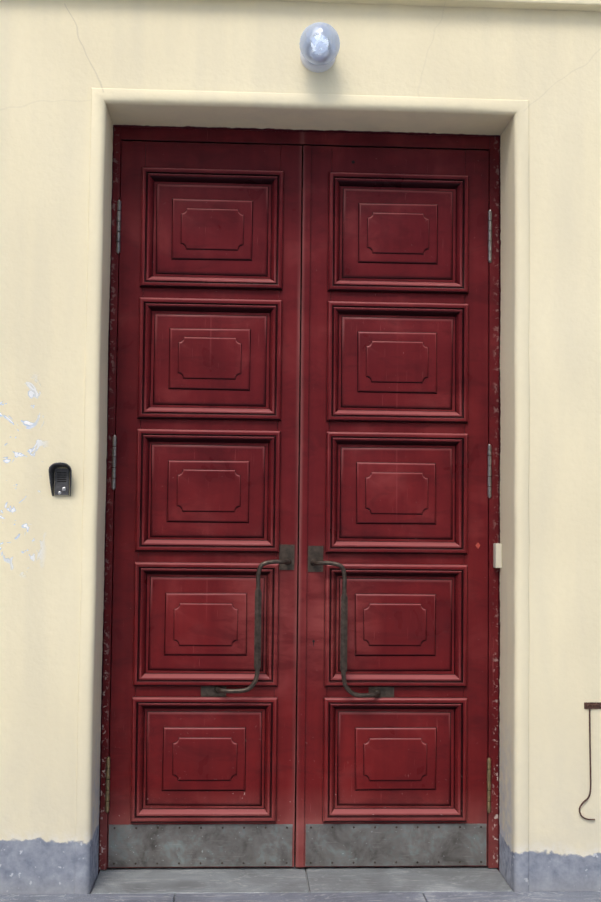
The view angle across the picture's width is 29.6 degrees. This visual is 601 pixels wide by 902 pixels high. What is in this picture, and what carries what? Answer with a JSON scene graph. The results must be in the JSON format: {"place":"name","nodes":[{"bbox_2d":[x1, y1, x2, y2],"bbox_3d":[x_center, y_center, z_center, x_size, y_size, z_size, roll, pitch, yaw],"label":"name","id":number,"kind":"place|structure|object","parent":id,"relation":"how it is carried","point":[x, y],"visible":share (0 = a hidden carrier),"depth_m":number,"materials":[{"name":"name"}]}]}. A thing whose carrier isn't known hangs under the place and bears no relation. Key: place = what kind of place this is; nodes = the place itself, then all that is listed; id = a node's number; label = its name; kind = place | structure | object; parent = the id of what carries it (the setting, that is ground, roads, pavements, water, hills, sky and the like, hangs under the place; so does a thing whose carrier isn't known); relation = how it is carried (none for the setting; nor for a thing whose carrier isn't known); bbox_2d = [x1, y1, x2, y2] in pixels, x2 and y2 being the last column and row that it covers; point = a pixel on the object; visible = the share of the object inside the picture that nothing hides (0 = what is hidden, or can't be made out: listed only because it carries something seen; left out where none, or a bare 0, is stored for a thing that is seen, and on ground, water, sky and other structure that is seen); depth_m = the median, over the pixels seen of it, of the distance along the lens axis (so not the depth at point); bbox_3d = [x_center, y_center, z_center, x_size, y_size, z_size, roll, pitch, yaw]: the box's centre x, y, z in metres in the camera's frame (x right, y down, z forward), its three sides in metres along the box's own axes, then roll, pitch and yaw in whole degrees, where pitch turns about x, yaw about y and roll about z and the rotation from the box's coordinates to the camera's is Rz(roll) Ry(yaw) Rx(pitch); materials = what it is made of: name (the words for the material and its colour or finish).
{"place":"outdoors","nodes":[
{"label":"outdoors","id":0,"kind":"place"},
{"label":"ground","id":1,"kind":"structure","parent":0,"visible":0},
{"bbox_2d":[294,152,302,854],"bbox_3d":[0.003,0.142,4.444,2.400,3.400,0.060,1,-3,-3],"label":"door gap","id":2,"kind":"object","parent":1,"relation":"on","point":[298,506],"depth_m":4.41,"materials":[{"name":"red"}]},
{"bbox_2d":[0,0,600,894],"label":"building wall","id":3,"kind":"structure","parent":1,"relation":"on","point":[60,60],"depth_m":4.00,"materials":[{"name":"paint"}]},
{"bbox_2d":[49,462,71,495],"bbox_3d":[-0.824,0.098,3.907,0.078,0.114,0.054,1,-3,-3],"label":"intercom hood","id":4,"kind":"object","parent":3,"relation":"attached to","point":[53,466],"visible":1,"depth_m":3.91,"materials":[{"name":"black plastic"}]},
{"bbox_2d":[54,468,68,494],"bbox_3d":[-0.825,0.106,3.926,0.048,0.092,0.019,1,-3,-3],"label":"intercom panel","id":5,"kind":"object","parent":4,"relation":"in","point":[61,487],"visible":1,"depth_m":3.92,"materials":[{"name":"grey metal"}]},
{"bbox_2d":[74,88,529,893],"bbox_3d":[0.014,0.281,4.188,1.570,3.095,0.457,1,-3,-3],"label":"door surround","id":6,"kind":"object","parent":3,"relation":"attached to","point":[506,122],"depth_m":4.04,"materials":[{"name":"beige paint"}]},
{"bbox_2d":[99,127,498,869],"bbox_3d":[0.012,0.161,4.265,1.458,2.737,0.098,1,-3,-3],"label":"door frame","id":7,"kind":"object","parent":6,"relation":"attached to","point":[305,139],"visible":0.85,"depth_m":4.25,"materials":[{"name":"red wood"}]},
{"bbox_2d":[107,141,301,867],"bbox_3d":[-0.348,0.180,4.226,0.678,2.678,0.045,1,-3,-3],"label":"door leaf","id":8,"kind":"object","parent":7,"relation":"attached to","point":[136,156],"visible":0.27,"depth_m":4.21,"materials":[{"name":"red wood"}]},
{"bbox_2d":[130,167,283,822],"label":"door panels","id":9,"kind":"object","parent":8,"relation":"attached to","point":[203,758],"depth_m":4.20,"materials":[{"name":"red wood"}]},
{"bbox_2d":[201,544,294,696],"bbox_3d":[-0.192,0.621,4.150,0.338,0.558,0.076,1,-3,-3],"label":"pull handle","id":10,"kind":"object","parent":8,"relation":"attached to","point":[285,561],"visible":1,"depth_m":4.13,"materials":[{"name":"grey metal"}]},
{"bbox_2d":[108,824,486,866],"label":"kick plates","id":11,"kind":"object","parent":8,"relation":"attached to","point":[188,845],"visible":1,"depth_m":4.15,"materials":[{"name":"grey metal"}]},
{"bbox_2d":[105,756,490,812],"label":"door hinges","id":12,"kind":"object","parent":7,"relation":"attached to","point":[107,799],"visible":1,"depth_m":4.12,"materials":[{"name":"metal"}]},
{"bbox_2d":[111,200,491,497],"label":"door hinges","id":13,"kind":"object","parent":7,"relation":"attached to","point":[489,448],"visible":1,"depth_m":4.24,"materials":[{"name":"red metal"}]},
{"bbox_2d":[295,146,488,866],"bbox_3d":[0.348,0.189,4.258,0.708,2.678,0.049,1,-3,-3],"label":"door leaf","id":14,"kind":"object","parent":7,"relation":"attached to","point":[320,163],"visible":0.25,"depth_m":4.24,"materials":[{"name":"red wood"}]},
{"bbox_2d":[308,546,393,697],"bbox_3d":[0.189,0.635,4.168,0.324,0.568,0.076,1,-3,-3],"label":"pull handle","id":15,"kind":"object","parent":14,"relation":"attached to","point":[316,562],"visible":1,"depth_m":4.14,"materials":[{"name":"grey metal"}]},
{"bbox_2d":[322,172,468,821],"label":"door panels","id":16,"kind":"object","parent":14,"relation":"attached to","point":[387,758],"depth_m":4.24,"materials":[{"name":"red wood"}]},
{"bbox_2d":[493,543,501,567],"bbox_3d":[0.731,0.388,4.217,0.022,0.090,0.042,1,-3,-3],"label":"door sensor","id":17,"kind":"object","parent":6,"relation":"attached to","point":[497,555],"visible":1,"depth_m":4.20,"materials":[{"name":"beige plastic"}]},
{"bbox_2d":[300,47,335,72],"bbox_3d":[0.063,-1.415,4.038,0.128,0.128,0.040,1,-3,-3],"label":"lamp base","id":18,"kind":"object","parent":3,"relation":"attached to","point":[313,67],"visible":0.19,"depth_m":4.04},
{"bbox_2d":[299,22,339,64],"bbox_3d":[0.067,-1.419,3.955,0.142,0.142,0.132,1,-3,-3],"label":"lamp globe","id":19,"kind":"object","parent":3,"relation":"attached to","point":[327,31],"visible":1,"depth_m":3.91,"materials":[{"name":"glass"}]},
{"bbox_2d":[311,35,328,50],"bbox_3d":[0.066,-1.418,3.974,0.062,0.062,0.095,1,-3,-3],"label":"lamp bulb","id":20,"kind":"object","parent":19,"relation":"in","point":[317,37],"depth_m":3.94,"materials":[{"name":"white glass"}]},
{"bbox_2d":[579,702,600,819],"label":"door hook","id":21,"kind":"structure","parent":3,"relation":"attached to","point":[592,705],"depth_m":3.97,"materials":[{"name":"grey metal"}]},
{"bbox_2d":[0,855,600,901],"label":"paving slabs","id":22,"kind":"structure","parent":1,"relation":"on","point":[367,884],"depth_m":3.96,"materials":[{"name":"stone"}]}
]}

